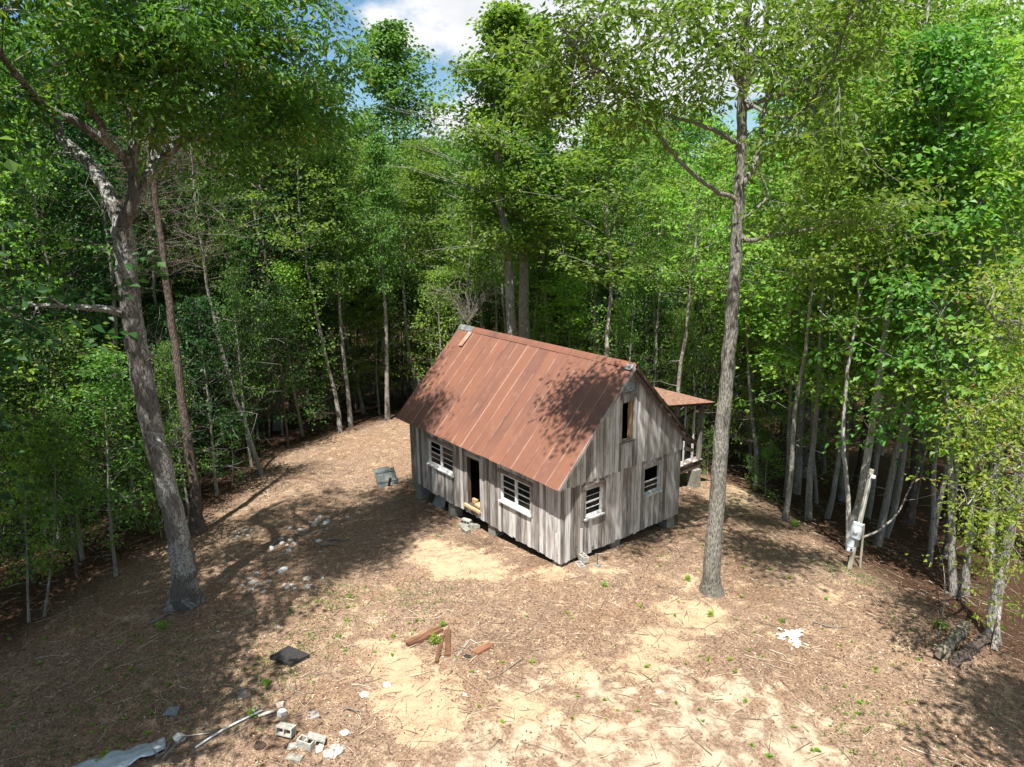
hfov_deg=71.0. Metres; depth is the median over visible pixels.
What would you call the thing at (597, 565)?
ground rod
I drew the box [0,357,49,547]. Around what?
young tree
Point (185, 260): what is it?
oak tree
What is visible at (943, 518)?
oak tree
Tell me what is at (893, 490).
maple tree
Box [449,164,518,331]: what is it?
slender tree
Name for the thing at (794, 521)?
leafy plant
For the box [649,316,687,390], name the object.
young tree
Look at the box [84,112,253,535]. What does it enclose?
dead pine tree
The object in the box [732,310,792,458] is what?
young tree
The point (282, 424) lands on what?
young tree
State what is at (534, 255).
oak tree
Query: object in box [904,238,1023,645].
beech tree
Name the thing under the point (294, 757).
concrete block
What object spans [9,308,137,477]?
young tree
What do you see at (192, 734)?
wood strip
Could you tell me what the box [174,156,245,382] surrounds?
maple tree
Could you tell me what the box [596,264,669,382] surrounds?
young tree
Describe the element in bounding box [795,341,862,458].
young tree
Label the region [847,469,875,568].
meter pole
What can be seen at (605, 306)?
young tree
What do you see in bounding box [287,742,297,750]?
block fragment
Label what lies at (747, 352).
slender tree
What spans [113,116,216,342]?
tulip tree
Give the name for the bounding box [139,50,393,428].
oak tree
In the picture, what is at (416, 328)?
young tree
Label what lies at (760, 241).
oak tree
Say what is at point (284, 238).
slender tree
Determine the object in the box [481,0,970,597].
hickory tree
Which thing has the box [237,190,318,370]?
maple tree
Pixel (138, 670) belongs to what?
grass
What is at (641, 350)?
young tree
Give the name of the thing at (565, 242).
tulip tree
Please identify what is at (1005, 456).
young tree
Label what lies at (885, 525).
cable
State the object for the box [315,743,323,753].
block fragment
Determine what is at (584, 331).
young tree
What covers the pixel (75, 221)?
slender tree
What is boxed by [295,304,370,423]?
young tree
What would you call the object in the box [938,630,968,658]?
rotten log
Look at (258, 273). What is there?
oak tree
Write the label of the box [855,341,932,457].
young tree
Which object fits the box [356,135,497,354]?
oak tree
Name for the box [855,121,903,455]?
maple tree
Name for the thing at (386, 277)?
oak tree
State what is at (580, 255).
oak tree
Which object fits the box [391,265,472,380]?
young tree
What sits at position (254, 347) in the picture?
young tree
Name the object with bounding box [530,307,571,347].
young tree
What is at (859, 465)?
oak tree
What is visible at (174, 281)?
slender tree
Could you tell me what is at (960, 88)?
maple tree
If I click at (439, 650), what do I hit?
timber
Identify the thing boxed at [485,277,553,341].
young tree
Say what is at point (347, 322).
young tree
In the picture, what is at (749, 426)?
young tree
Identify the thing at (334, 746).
block fragment
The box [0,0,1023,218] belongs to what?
sky
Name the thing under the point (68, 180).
slender tree
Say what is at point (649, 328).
young tree
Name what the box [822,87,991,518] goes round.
maple tree
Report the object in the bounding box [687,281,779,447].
young tree
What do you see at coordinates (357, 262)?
slender tree
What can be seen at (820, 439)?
young tree
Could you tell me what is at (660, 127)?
tulip tree
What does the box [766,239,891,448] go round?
maple tree
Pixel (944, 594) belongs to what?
fallen branch
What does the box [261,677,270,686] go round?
leafy plant
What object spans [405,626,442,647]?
timber
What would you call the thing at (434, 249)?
maple tree
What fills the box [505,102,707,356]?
slender tree
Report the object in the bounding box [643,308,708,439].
young tree
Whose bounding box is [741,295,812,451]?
young tree
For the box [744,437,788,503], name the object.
shrub
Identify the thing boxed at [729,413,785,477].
shrub
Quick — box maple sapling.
[980,524,1023,650]
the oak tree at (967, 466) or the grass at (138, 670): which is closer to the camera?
the grass at (138, 670)
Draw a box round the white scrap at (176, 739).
[173,733,185,742]
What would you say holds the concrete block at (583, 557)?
on the ground at (444, 713)
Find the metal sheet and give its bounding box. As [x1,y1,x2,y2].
[72,737,165,766]
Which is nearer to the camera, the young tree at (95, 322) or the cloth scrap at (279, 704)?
the cloth scrap at (279, 704)
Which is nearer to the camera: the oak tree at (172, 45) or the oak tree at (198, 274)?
the oak tree at (172, 45)
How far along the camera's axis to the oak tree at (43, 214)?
29.08 m
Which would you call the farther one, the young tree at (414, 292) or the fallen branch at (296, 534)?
the young tree at (414, 292)
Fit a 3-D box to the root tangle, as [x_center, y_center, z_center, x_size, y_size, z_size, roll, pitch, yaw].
[15.028,7.033,23.990,1.335,1.557,1.389,-5,15,-16]
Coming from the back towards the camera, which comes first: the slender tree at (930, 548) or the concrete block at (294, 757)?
the slender tree at (930, 548)
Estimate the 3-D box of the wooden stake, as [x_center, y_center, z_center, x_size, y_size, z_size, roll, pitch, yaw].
[11.819,5.579,24.258,0.060,1.771,0.040,-9,15,-29]
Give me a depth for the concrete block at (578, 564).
23.08 m
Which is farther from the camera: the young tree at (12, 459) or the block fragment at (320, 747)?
the young tree at (12, 459)
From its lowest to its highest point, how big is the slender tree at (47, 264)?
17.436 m
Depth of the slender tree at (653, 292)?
39.34 m
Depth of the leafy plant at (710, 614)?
20.23 m
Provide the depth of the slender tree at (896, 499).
29.87 m
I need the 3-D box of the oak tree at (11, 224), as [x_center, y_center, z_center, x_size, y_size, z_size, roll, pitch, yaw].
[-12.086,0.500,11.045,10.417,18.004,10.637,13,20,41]
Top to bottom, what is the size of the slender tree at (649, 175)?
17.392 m
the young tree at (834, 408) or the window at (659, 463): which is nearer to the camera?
the window at (659, 463)
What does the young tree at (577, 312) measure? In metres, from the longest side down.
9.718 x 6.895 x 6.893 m
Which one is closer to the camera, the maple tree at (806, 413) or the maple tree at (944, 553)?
the maple tree at (944, 553)
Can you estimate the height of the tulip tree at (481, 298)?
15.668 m
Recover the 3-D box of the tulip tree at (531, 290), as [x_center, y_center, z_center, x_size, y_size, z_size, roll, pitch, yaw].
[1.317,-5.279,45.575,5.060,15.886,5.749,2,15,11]
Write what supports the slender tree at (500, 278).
on the ground at (444, 713)
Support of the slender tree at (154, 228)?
on the ground at (444, 713)
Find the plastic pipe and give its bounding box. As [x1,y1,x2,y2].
[195,709,261,747]
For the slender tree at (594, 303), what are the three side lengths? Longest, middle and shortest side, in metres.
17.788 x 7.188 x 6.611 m
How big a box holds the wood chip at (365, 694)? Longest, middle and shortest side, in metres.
0.241 x 0.206 x 0.018 m
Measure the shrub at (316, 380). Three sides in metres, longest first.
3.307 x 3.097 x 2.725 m
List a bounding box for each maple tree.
[0,144,103,533]
[4,200,124,386]
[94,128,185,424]
[108,190,197,339]
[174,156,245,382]
[194,202,257,295]
[200,154,262,332]
[234,148,356,404]
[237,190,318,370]
[241,150,324,403]
[369,185,444,384]
[411,187,453,349]
[583,97,694,321]
[625,167,722,424]
[654,138,762,445]
[670,56,936,494]
[678,177,778,413]
[699,149,793,385]
[714,62,931,519]
[715,147,796,440]
[763,102,955,551]
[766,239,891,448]
[771,223,871,473]
[782,11,1023,598]
[798,291,817,418]
[809,0,1023,546]
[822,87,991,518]
[844,345,885,442]
[846,26,1023,595]
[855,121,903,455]
[856,122,1019,505]
[864,98,1023,559]
[870,246,991,448]
[918,161,1023,560]
[920,413,924,449]
[977,348,988,355]
[994,124,1022,514]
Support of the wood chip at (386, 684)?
on the ground at (444, 713)
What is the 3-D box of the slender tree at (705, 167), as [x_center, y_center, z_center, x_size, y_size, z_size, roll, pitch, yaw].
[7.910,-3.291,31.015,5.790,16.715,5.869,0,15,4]
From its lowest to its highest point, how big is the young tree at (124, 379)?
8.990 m
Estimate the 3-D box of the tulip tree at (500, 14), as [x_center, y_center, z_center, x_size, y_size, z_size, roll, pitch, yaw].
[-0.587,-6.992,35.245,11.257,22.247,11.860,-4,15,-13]
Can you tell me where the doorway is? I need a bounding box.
[464,451,481,513]
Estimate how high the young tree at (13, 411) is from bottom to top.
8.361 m
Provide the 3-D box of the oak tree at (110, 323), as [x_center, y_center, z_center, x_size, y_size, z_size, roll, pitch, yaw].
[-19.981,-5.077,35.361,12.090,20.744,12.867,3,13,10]
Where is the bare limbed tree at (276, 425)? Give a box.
[210,153,382,430]
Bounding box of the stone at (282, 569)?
[277,566,288,573]
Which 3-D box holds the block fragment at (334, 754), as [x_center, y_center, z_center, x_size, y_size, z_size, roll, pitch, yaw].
[-3.774,7.839,15.107,0.184,0.036,0.180,28,26,29]
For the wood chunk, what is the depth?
15.40 m
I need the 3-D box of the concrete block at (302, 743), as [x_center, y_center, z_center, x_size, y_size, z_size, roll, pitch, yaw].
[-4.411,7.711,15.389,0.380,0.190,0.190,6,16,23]
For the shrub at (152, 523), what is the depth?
26.75 m
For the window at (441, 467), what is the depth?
27.82 m
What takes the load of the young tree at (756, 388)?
on the ground at (444, 713)
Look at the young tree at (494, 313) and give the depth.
52.93 m
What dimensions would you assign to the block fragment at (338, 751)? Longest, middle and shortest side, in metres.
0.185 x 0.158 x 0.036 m
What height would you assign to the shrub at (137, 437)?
3.868 m
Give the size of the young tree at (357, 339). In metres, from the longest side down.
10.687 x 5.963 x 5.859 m
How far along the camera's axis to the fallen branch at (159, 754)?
15.42 m
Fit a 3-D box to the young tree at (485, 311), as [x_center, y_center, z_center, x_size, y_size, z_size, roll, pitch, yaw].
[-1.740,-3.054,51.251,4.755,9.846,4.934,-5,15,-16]
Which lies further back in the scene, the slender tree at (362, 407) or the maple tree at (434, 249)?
the maple tree at (434, 249)
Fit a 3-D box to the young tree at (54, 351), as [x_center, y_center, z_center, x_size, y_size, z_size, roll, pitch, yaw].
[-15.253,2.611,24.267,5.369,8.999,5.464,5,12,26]
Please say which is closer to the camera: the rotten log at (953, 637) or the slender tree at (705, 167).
the rotten log at (953, 637)
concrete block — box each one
[275,721,296,737]
[285,753,303,762]
[296,734,315,751]
[306,731,325,747]
[458,523,468,527]
[461,517,471,523]
[461,525,470,533]
[469,523,479,529]
[575,561,584,567]
[578,552,588,563]
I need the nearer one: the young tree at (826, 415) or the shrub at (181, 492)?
the shrub at (181, 492)
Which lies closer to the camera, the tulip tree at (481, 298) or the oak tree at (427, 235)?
the tulip tree at (481, 298)
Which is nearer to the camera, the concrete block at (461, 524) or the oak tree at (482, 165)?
the concrete block at (461, 524)
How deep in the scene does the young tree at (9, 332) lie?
23.46 m
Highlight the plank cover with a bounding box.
[373,466,398,487]
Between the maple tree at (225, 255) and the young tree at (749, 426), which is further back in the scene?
the maple tree at (225, 255)
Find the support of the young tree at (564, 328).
on the ground at (444, 713)
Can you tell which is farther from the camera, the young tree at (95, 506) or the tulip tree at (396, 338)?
the tulip tree at (396, 338)
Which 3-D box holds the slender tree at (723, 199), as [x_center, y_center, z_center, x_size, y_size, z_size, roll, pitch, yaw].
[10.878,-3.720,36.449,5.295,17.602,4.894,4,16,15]
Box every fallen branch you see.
[148,613,187,624]
[150,740,177,756]
[151,732,189,761]
[245,584,269,595]
[269,528,328,546]
[289,683,316,695]
[321,543,344,547]
[327,538,345,540]
[338,704,361,712]
[486,658,522,679]
[813,619,849,627]
[935,534,944,637]
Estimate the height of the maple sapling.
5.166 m
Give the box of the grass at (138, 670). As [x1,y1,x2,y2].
[0,557,983,766]
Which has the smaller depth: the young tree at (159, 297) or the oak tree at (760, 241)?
the young tree at (159, 297)
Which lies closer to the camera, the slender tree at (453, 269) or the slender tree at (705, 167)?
the slender tree at (705, 167)
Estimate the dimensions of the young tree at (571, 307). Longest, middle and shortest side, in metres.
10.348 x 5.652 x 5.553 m
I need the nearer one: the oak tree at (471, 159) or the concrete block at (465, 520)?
the concrete block at (465, 520)
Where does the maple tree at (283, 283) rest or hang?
on the ground at (444, 713)
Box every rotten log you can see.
[934,620,970,658]
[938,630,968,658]
[948,633,991,667]
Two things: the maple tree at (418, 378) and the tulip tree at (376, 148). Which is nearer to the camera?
the tulip tree at (376, 148)
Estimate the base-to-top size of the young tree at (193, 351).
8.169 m
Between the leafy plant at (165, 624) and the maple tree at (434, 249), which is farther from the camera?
the maple tree at (434, 249)
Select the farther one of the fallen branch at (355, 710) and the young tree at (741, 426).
the young tree at (741, 426)
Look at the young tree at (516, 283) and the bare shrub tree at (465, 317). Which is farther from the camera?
the young tree at (516, 283)
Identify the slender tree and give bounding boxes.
[0,87,103,547]
[0,95,111,550]
[2,56,138,471]
[10,52,187,506]
[106,95,221,464]
[112,140,183,417]
[145,70,264,475]
[226,94,372,431]
[262,142,313,418]
[280,132,406,413]
[306,162,390,406]
[336,138,420,408]
[344,122,400,393]
[361,165,403,396]
[367,137,457,389]
[383,158,470,367]
[427,166,499,324]
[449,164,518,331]
[468,185,540,333]
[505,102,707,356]
[548,137,644,353]
[548,179,623,352]
[574,118,652,357]
[603,136,688,387]
[615,124,703,386]
[629,103,762,420]
[682,129,776,404]
[692,126,804,485]
[742,151,825,497]
[743,55,912,521]
[777,69,895,518]
[844,68,1023,537]
[880,99,1020,563]
[909,4,1023,544]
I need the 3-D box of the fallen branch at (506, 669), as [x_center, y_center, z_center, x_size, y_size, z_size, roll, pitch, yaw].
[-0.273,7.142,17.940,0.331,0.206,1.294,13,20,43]
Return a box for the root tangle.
[938,572,977,606]
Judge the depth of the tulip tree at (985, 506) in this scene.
35.91 m
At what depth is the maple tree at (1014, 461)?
37.17 m
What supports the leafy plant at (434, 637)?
on the ground at (444, 713)
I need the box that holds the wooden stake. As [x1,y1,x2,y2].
[859,525,864,567]
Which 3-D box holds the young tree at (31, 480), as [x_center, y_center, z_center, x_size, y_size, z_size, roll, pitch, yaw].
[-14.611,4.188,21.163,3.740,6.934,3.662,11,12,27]
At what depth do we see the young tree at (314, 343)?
48.79 m
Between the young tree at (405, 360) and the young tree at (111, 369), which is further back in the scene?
the young tree at (405, 360)
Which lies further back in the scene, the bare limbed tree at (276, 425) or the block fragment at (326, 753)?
the bare limbed tree at (276, 425)
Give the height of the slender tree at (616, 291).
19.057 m
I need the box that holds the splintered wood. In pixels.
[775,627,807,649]
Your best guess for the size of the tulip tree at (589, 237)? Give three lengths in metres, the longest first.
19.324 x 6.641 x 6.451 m
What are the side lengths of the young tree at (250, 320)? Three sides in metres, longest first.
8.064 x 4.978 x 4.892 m
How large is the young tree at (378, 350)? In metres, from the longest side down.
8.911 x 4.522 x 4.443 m
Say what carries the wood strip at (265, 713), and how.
on the ground at (444, 713)
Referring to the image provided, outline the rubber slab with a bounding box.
[269,646,309,666]
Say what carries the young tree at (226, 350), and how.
on the ground at (444, 713)
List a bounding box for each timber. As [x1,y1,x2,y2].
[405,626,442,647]
[434,635,444,662]
[444,629,450,656]
[452,640,469,662]
[472,642,493,655]
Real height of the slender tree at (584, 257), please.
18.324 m
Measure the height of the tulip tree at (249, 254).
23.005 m
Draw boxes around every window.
[425,435,454,477]
[497,468,532,516]
[582,479,605,521]
[641,459,663,498]
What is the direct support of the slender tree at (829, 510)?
on the ground at (444, 713)
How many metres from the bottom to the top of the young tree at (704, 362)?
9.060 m
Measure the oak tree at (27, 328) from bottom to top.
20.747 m
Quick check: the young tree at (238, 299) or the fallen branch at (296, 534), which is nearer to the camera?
the fallen branch at (296, 534)
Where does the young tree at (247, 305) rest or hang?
on the ground at (444, 713)
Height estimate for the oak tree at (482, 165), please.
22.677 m
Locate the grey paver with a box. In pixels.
[163,706,179,715]
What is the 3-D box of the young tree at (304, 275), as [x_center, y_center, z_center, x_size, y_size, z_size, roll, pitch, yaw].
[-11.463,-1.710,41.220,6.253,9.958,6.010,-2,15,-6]
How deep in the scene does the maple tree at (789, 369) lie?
27.57 m
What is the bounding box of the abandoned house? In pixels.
[395,324,713,565]
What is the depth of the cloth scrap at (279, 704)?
16.74 m
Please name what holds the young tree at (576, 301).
on the ground at (444, 713)
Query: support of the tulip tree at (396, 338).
on the ground at (444, 713)
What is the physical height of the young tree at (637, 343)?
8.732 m
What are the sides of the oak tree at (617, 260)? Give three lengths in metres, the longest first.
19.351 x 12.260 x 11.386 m
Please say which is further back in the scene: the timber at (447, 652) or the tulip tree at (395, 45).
the tulip tree at (395, 45)
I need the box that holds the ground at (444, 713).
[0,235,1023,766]
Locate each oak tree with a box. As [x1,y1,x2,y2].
[0,0,71,443]
[0,0,398,611]
[0,39,207,507]
[0,48,232,468]
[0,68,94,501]
[0,88,167,390]
[0,117,87,454]
[0,248,113,503]
[1,189,56,403]
[20,48,254,443]
[108,174,220,382]
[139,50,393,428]
[152,137,218,399]
[217,68,356,423]
[218,181,278,302]
[236,104,401,412]
[270,173,375,387]
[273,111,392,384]
[290,115,395,399]
[354,130,435,383]
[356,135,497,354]
[389,133,462,377]
[399,148,465,366]
[444,125,498,320]
[451,147,493,329]
[469,170,578,321]
[555,149,682,354]
[558,151,623,336]
[624,111,693,293]
[633,95,772,386]
[702,157,782,295]
[759,0,1023,525]
[762,11,923,486]
[911,141,1022,522]
[953,66,1023,487]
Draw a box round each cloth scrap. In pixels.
[276,701,283,707]
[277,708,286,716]
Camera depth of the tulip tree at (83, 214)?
36.25 m
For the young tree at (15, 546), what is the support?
on the ground at (444, 713)
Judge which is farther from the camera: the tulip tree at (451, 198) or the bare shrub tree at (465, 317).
the tulip tree at (451, 198)
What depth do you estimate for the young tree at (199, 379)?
42.25 m
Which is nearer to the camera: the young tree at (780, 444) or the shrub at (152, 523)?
the shrub at (152, 523)
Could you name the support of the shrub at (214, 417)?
on the ground at (444, 713)
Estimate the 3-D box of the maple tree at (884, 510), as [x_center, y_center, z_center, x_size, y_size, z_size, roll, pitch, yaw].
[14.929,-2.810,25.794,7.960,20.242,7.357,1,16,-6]
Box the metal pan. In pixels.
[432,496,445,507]
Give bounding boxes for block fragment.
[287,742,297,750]
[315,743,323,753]
[323,749,333,759]
[329,744,340,750]
[329,751,336,759]
[335,749,342,754]
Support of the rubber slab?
on the ground at (444, 713)
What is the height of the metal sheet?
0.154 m
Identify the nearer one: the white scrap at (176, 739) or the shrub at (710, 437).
the white scrap at (176, 739)
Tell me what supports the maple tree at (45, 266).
on the ground at (444, 713)
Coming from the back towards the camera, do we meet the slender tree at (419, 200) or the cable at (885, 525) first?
the slender tree at (419, 200)
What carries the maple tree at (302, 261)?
on the ground at (444, 713)
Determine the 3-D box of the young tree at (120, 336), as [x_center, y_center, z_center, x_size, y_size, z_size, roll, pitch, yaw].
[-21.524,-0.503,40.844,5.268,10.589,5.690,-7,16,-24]
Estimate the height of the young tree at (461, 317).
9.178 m
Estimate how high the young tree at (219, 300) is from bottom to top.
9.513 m
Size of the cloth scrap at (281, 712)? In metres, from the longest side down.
0.192 x 0.180 x 0.112 m
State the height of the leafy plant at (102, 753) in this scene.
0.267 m
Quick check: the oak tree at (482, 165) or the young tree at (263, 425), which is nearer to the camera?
the young tree at (263, 425)
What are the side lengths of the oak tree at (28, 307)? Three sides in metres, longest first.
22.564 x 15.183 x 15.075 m
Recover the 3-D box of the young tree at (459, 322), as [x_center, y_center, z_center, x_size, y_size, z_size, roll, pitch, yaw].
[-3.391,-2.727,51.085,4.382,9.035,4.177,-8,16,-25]
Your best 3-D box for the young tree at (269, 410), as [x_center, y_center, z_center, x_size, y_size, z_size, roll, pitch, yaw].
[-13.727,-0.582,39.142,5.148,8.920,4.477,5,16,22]
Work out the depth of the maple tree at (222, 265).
58.85 m
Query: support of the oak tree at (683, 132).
on the ground at (444, 713)
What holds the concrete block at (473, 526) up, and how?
on the ground at (444, 713)
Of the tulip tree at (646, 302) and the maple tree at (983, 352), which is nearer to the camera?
the maple tree at (983, 352)
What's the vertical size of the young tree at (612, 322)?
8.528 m
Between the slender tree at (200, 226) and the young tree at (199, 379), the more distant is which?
the young tree at (199, 379)
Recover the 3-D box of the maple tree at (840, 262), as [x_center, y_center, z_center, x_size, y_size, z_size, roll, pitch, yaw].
[11.011,-1.366,24.141,5.031,15.617,4.918,-12,18,-37]
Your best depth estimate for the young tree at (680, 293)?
44.27 m
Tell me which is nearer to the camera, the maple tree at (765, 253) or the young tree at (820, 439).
the young tree at (820, 439)
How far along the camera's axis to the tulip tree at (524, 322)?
35.78 m
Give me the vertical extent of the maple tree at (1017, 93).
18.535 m
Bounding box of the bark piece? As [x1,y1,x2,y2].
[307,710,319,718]
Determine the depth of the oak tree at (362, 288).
44.16 m
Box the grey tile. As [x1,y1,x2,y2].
[236,687,247,699]
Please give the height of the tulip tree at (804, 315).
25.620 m
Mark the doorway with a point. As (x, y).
(478, 505)
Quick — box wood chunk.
[254,741,266,749]
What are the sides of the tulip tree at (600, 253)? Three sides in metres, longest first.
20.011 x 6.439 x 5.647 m
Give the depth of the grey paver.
16.78 m
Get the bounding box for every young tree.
[0,294,123,583]
[0,314,197,560]
[0,329,146,591]
[0,344,50,513]
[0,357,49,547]
[0,396,48,583]
[0,401,35,549]
[0,403,130,617]
[0,410,92,622]
[4,334,96,483]
[8,299,132,515]
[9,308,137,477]
[12,346,199,576]
[21,286,172,527]
[52,333,140,489]
[88,317,194,460]
[99,288,175,427]
[107,340,242,515]
[112,287,219,431]
[112,302,217,489]
[134,293,280,495]
[135,320,232,453]
[154,311,224,420]
[161,294,257,462]
[165,304,236,419]
[176,285,218,434]
[185,292,246,408]
[186,276,280,450]
[188,303,248,449]
[189,264,283,466]
[193,311,291,452]
[195,291,254,431]
[209,281,250,379]
[211,257,355,436]
[214,299,278,437]
[220,286,287,423]
[228,292,286,427]
[229,291,311,442]
[237,282,336,447]
[240,298,325,434]
[248,283,318,409]
[261,269,363,428]
[276,278,343,410]
[286,272,337,391]
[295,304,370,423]
[307,265,382,394]
[311,305,344,406]
[322,280,392,408]
[324,264,388,400]
[331,267,417,406]
[333,295,416,414]
[349,279,406,404]
[358,292,412,390]
[363,254,437,399]
[369,265,420,401]
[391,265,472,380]
[399,261,490,374]
[399,299,446,377]
[405,263,488,370]
[408,274,443,364]
[437,283,491,352]
[448,286,485,336]
[470,275,505,332]
[473,290,518,331]
[477,265,536,339]
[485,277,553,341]
[492,280,539,337]
[516,288,566,342]
[517,264,589,344]
[529,268,621,356]
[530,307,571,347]
[531,268,592,350]
[535,294,587,350]
[551,297,604,352]
[557,283,604,350]
[566,306,590,351]
[567,286,634,359]
[583,278,670,376]
[591,299,627,356]
[595,298,654,381]
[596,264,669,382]
[600,301,672,386]
[610,291,686,389]
[612,303,660,385]
[612,322,672,387]
[633,312,705,432]
[641,313,716,410]
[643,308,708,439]
[644,278,733,434]
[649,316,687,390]
[650,294,737,454]
[651,320,692,391]
[659,302,755,419]
[671,311,758,456]
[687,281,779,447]
[689,300,740,424]
[695,290,741,428]
[696,311,785,461]
[710,299,795,471]
[714,298,792,428]
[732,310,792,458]
[736,300,871,503]
[740,324,829,448]
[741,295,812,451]
[754,324,855,478]
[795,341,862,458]
[827,349,860,434]
[835,358,880,431]
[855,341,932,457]
[879,364,981,503]
[937,353,1023,541]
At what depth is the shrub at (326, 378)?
46.56 m
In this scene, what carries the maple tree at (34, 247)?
on the ground at (444, 713)
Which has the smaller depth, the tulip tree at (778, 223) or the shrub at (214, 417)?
the shrub at (214, 417)
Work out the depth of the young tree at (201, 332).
43.17 m
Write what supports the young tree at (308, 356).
on the ground at (444, 713)
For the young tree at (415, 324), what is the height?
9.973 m
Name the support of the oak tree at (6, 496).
on the ground at (444, 713)
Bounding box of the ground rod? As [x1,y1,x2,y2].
[594,553,600,566]
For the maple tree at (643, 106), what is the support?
on the ground at (444, 713)
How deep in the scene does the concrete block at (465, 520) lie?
27.03 m
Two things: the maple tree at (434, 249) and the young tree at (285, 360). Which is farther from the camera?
the maple tree at (434, 249)
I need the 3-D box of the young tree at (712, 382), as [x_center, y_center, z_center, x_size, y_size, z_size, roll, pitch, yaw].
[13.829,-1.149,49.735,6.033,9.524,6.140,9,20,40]
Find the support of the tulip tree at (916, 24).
on the ground at (444, 713)
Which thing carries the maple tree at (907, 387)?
on the ground at (444, 713)
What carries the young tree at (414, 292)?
on the ground at (444, 713)
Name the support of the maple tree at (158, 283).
on the ground at (444, 713)
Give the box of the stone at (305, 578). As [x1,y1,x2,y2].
[302,576,310,580]
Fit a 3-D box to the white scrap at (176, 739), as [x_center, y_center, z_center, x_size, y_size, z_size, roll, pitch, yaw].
[-7.363,7.859,15.916,0.283,0.051,0.286,0,22,-30]
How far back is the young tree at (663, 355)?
43.70 m
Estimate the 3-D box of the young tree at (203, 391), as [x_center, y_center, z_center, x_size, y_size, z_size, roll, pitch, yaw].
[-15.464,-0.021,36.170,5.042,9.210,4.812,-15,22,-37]
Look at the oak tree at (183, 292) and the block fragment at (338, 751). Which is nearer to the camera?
the block fragment at (338, 751)
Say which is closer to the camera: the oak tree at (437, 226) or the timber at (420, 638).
the timber at (420, 638)
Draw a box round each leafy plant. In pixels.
[95,746,110,760]
[154,620,168,630]
[247,707,257,717]
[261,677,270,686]
[427,631,443,644]
[706,609,713,616]
[789,518,799,526]
[928,617,949,631]
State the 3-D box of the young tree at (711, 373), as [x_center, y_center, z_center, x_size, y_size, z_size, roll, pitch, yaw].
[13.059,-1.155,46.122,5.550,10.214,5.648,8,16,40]
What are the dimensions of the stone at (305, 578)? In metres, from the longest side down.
0.287 x 0.198 x 0.145 m
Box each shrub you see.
[103,450,162,530]
[119,463,187,538]
[124,416,150,476]
[131,432,183,482]
[141,443,211,509]
[192,395,229,456]
[195,381,232,438]
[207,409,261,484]
[300,377,341,422]
[315,376,349,414]
[691,424,714,473]
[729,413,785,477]
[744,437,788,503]
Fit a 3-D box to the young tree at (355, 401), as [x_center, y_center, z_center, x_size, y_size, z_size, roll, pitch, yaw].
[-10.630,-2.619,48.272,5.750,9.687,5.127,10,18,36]
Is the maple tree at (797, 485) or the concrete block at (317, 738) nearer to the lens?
the concrete block at (317, 738)
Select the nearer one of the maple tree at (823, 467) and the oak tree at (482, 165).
the maple tree at (823, 467)
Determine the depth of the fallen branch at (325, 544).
25.45 m
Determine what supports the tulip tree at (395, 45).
on the ground at (444, 713)
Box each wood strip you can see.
[175,732,209,736]
[258,710,274,717]
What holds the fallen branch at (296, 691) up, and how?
on the ground at (444, 713)
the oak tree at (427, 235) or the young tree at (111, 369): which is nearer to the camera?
the young tree at (111, 369)
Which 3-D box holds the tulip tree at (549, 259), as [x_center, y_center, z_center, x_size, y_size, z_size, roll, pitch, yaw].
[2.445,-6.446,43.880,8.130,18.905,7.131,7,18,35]
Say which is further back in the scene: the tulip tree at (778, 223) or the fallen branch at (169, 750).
the tulip tree at (778, 223)
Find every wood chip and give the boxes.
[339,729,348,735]
[359,691,368,697]
[383,682,390,687]
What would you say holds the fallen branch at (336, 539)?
on the ground at (444, 713)
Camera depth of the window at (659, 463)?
25.22 m
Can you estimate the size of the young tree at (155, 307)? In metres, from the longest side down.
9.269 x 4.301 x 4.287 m
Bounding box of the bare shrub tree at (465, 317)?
[424,273,504,325]
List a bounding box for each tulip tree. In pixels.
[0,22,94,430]
[0,136,20,186]
[0,191,18,277]
[8,125,155,465]
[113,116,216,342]
[170,80,262,433]
[189,80,285,410]
[285,130,385,426]
[331,131,424,419]
[345,16,463,394]
[380,0,593,335]
[387,176,398,370]
[388,7,640,338]
[429,142,461,332]
[438,144,478,281]
[443,181,504,328]
[465,145,516,279]
[472,120,584,343]
[496,121,547,278]
[502,171,567,339]
[553,164,582,288]
[554,111,642,353]
[570,149,621,355]
[605,142,687,378]
[623,105,700,341]
[700,121,734,299]
[753,142,806,285]
[761,124,889,478]
[773,128,804,434]
[785,1,910,502]
[805,0,1023,547]
[977,195,1023,525]
[984,10,1023,471]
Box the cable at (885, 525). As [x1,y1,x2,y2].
[864,451,926,537]
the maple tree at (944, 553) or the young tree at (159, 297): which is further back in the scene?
the young tree at (159, 297)
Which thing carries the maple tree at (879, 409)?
on the ground at (444, 713)
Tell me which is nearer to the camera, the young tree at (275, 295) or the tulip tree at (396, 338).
the young tree at (275, 295)

